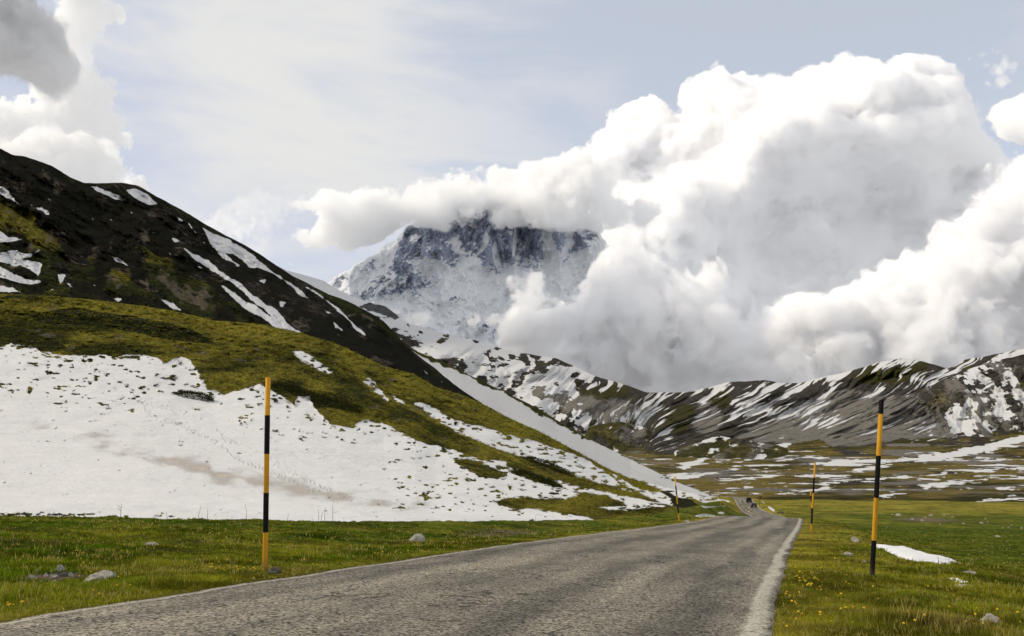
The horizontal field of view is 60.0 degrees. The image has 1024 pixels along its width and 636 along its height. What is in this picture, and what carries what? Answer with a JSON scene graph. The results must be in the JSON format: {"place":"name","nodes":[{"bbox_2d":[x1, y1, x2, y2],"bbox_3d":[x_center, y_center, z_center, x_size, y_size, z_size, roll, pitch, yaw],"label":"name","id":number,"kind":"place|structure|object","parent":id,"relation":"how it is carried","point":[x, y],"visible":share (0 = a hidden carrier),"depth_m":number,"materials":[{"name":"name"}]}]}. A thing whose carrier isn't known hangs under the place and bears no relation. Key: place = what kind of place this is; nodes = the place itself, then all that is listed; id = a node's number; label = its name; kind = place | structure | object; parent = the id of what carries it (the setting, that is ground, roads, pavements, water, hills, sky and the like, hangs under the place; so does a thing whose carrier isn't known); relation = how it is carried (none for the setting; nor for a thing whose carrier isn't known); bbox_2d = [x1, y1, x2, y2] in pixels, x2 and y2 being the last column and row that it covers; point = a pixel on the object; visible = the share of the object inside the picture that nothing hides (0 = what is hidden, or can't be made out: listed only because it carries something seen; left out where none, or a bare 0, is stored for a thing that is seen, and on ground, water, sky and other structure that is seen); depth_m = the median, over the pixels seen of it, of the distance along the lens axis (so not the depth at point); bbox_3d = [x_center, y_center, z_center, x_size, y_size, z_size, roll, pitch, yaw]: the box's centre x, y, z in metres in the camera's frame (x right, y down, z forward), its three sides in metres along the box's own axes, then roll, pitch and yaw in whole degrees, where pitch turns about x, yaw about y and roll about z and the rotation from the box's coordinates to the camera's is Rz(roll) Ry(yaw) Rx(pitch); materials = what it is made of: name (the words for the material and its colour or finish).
{"place":"outdoors","nodes":[
{"label":"outdoors","id":0,"kind":"place"},
{"bbox_2d":[0,148,480,402],"bbox_3d":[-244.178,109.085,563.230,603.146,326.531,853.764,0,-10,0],"label":"rocky ridge","id":1,"kind":"structure","parent":0,"point":[62,234],"depth_m":348.15,"materials":[{"name":"black stone"}]},
{"bbox_2d":[278,266,406,322],"bbox_3d":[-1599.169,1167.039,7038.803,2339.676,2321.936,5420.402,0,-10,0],"label":"snowy shoulder","id":2,"kind":"object","parent":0,"point":[369,307],"visible":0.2,"depth_m":5151.48},
{"bbox_2d":[0,294,729,521],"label":"snowy hill","id":3,"kind":"structure","parent":0,"point":[79,452],"depth_m":95.27,"materials":[{"name":"white snow"}]},
{"bbox_2d":[171,390,215,401],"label":"rock","id":4,"kind":"object","parent":3,"relation":"on","point":[208,397],"visible":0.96,"depth_m":109.53,"materials":[{"name":"grey stone"}]},
{"bbox_2d":[271,377,303,391],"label":"juniper shrub","id":5,"kind":"object","parent":3,"relation":"on","point":[285,384],"visible":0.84,"depth_m":128.68,"materials":[{"name":"green plant"}]},
{"bbox_2d":[0,292,656,516],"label":"heath","id":6,"kind":"object","parent":3,"relation":"on","point":[643,496],"visible":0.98,"depth_m":145.47,"materials":[{"name":"green plant"}]},
{"bbox_2d":[289,388,366,413],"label":"juniper shrub","id":7,"kind":"object","parent":6,"relation":"on","point":[322,395],"visible":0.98,"depth_m":126.20,"materials":[{"name":"green plant"}]},
{"bbox_2d":[523,455,575,476],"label":"juniper shrub","id":8,"kind":"object","parent":6,"relation":"on","point":[549,463],"visible":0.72,"depth_m":138.93,"materials":[{"name":"green plant"}]},
{"bbox_2d":[507,468,567,489],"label":"juniper shrub","id":9,"kind":"object","parent":3,"relation":"on","point":[517,472],"visible":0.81,"depth_m":109.24,"materials":[{"name":"green plant"}]},
{"bbox_2d":[0,496,802,635],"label":"road","id":10,"kind":"structure","parent":0,"point":[719,576],"depth_m":10.45,"materials":[{"name":"grey asphalt"}]},
{"bbox_2d":[328,192,666,392],"bbox_3d":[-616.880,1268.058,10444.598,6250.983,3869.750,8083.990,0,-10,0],"label":"rock massif","id":11,"kind":"structure","parent":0,"point":[528,273],"depth_m":7383.82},
{"bbox_2d":[0,497,1023,635],"bbox_3d":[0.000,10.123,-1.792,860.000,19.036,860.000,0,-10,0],"label":"meadow","id":12,"kind":"structure","parent":0,"point":[998,516],"depth_m":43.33,"materials":[{"name":"green plant"}]},
{"bbox_2d":[55,565,64,570],"bbox_3d":[-6.334,3.521,12.400,0.159,0.141,0.123,5,-11,-26],"label":"stone","id":13,"kind":"object","parent":12,"relation":"on","point":[60,567],"visible":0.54,"depth_m":12.39,"materials":[{"name":"stone"}]},
{"bbox_2d":[58,572,67,576],"bbox_3d":[-5.950,3.418,11.764,0.124,0.096,0.094,5,-11,-26],"label":"stone","id":14,"kind":"object","parent":12,"relation":"on","point":[64,574],"visible":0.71,"depth_m":11.74,"materials":[{"name":"grey stone"}]},
{"bbox_2d":[85,570,116,581],"bbox_3d":[-5.210,3.309,11.213,0.389,0.229,0.340,4,-11,-24],"label":"rock","id":15,"kind":"object","parent":12,"relation":"on","point":[102,573],"visible":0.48,"depth_m":11.15,"materials":[{"name":"stone"}]},
{"bbox_2d":[262,377,270,569],"bbox_3d":[-3.654,2.351,13.198,0.080,2.947,0.079,1,-10,-15],"label":"snow pole","id":16,"kind":"object","parent":12,"relation":"on","point":[266,475],"visible":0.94,"depth_m":13.17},
{"bbox_2d":[267,567,281,573],"bbox_3d":[-3.381,3.610,12.631,0.205,0.125,0.170,3,-10,-14],"label":"rock","id":17,"kind":"object","parent":12,"relation":"on","point":[274,570],"visible":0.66,"depth_m":12.60,"materials":[{"name":"stone"}]},
{"bbox_2d":[409,533,424,541],"bbox_3d":[-2.689,6.334,25.074,0.469,0.475,0.428,1,-10,-6],"label":"rock","id":18,"kind":"object","parent":12,"relation":"on","point":[416,537],"visible":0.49,"depth_m":24.95,"materials":[{"name":"stone"}]},
{"bbox_2d":[674,476,679,522],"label":"snow pole","id":19,"kind":"object","parent":12,"relation":"on","point":[677,499],"visible":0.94,"depth_m":52.28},
{"bbox_2d":[810,462,815,532],"bbox_3d":[13.344,8.032,39.331,0.079,3.225,0.077,3,-8,19],"label":"snow pole","id":20,"kind":"object","parent":12,"relation":"on","point":[813,497],"visible":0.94,"depth_m":39.31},
{"bbox_2d":[851,537,859,542],"bbox_3d":[12.228,7.944,31.589,0.295,0.319,0.252,-4,-11,20],"label":"rock","id":21,"kind":"object","parent":12,"relation":"on","point":[854,539],"visible":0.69,"depth_m":31.55,"materials":[{"name":"stone"}]},
{"bbox_2d":[870,400,883,575],"bbox_3d":[6.075,2.892,14.780,0.079,3.058,0.080,3,-8,23],"label":"snow pole","id":22,"kind":"object","parent":12,"relation":"on","point":[876,488],"visible":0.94,"depth_m":14.76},
{"bbox_2d":[870,544,958,563],"bbox_3d":[11.582,6.936,25.816,4.348,0.717,10.552,0,-10,0],"label":"snow patch","id":23,"kind":"object","parent":12,"relation":"on","point":[905,552],"visible":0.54,"depth_m":23.33,"materials":[{"name":"white snow"}]},
{"bbox_2d":[979,613,1000,622],"bbox_3d":[5.304,3.386,9.851,0.228,0.202,0.180,-5,-11,27],"label":"rock","id":24,"kind":"object","parent":12,"relation":"on","point":[994,618],"visible":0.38,"depth_m":9.81,"materials":[{"name":"stone"}]},
{"bbox_2d":[0,0,1023,391],"label":"sky","id":25,"kind":"structure","parent":0,"point":[803,190],"materials":[{"name":"white"}]},
{"bbox_2d":[404,342,713,496],"bbox_3d":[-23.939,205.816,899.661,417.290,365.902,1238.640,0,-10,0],"label":"snowy spur","id":26,"kind":"structure","parent":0,"point":[513,407],"depth_m":618.17,"materials":[{"name":"white snow"}]},
{"bbox_2d":[585,422,652,451],"bbox_3d":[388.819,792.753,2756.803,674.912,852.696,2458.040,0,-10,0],"label":"green foothill","id":27,"kind":"structure","parent":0,"point":[621,437],"depth_m":1943.97,"materials":[{"name":"green plant"}]},
{"bbox_2d":[376,316,1023,501],"bbox_3d":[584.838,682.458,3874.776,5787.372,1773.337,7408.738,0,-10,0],"label":"mountain range","id":28,"kind":"structure","parent":0,"point":[828,425],"depth_m":1996.20,"materials":[{"name":"grey stone"}]},
{"bbox_2d":[674,436,787,459],"bbox_3d":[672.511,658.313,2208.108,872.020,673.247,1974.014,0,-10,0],"label":"brown foothill","id":29,"kind":"structure","parent":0,"point":[720,447],"depth_m":1543.32,"materials":[{"name":"plant"}]},
{"bbox_2d":[746,497,751,502],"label":"offroad car","id":30,"kind":"object","parent":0,"point":[748,499],"visible":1,"depth_m":303.34,"materials":[{"name":"black metal"}]},
{"bbox_2d":[918,354,1023,438],"bbox_3d":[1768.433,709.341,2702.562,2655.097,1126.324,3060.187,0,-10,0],"label":"grey ridge","id":31,"kind":"structure","parent":0,"point":[965,403],"depth_m":1839.04,"materials":[{"name":"white snow"}]}
]}

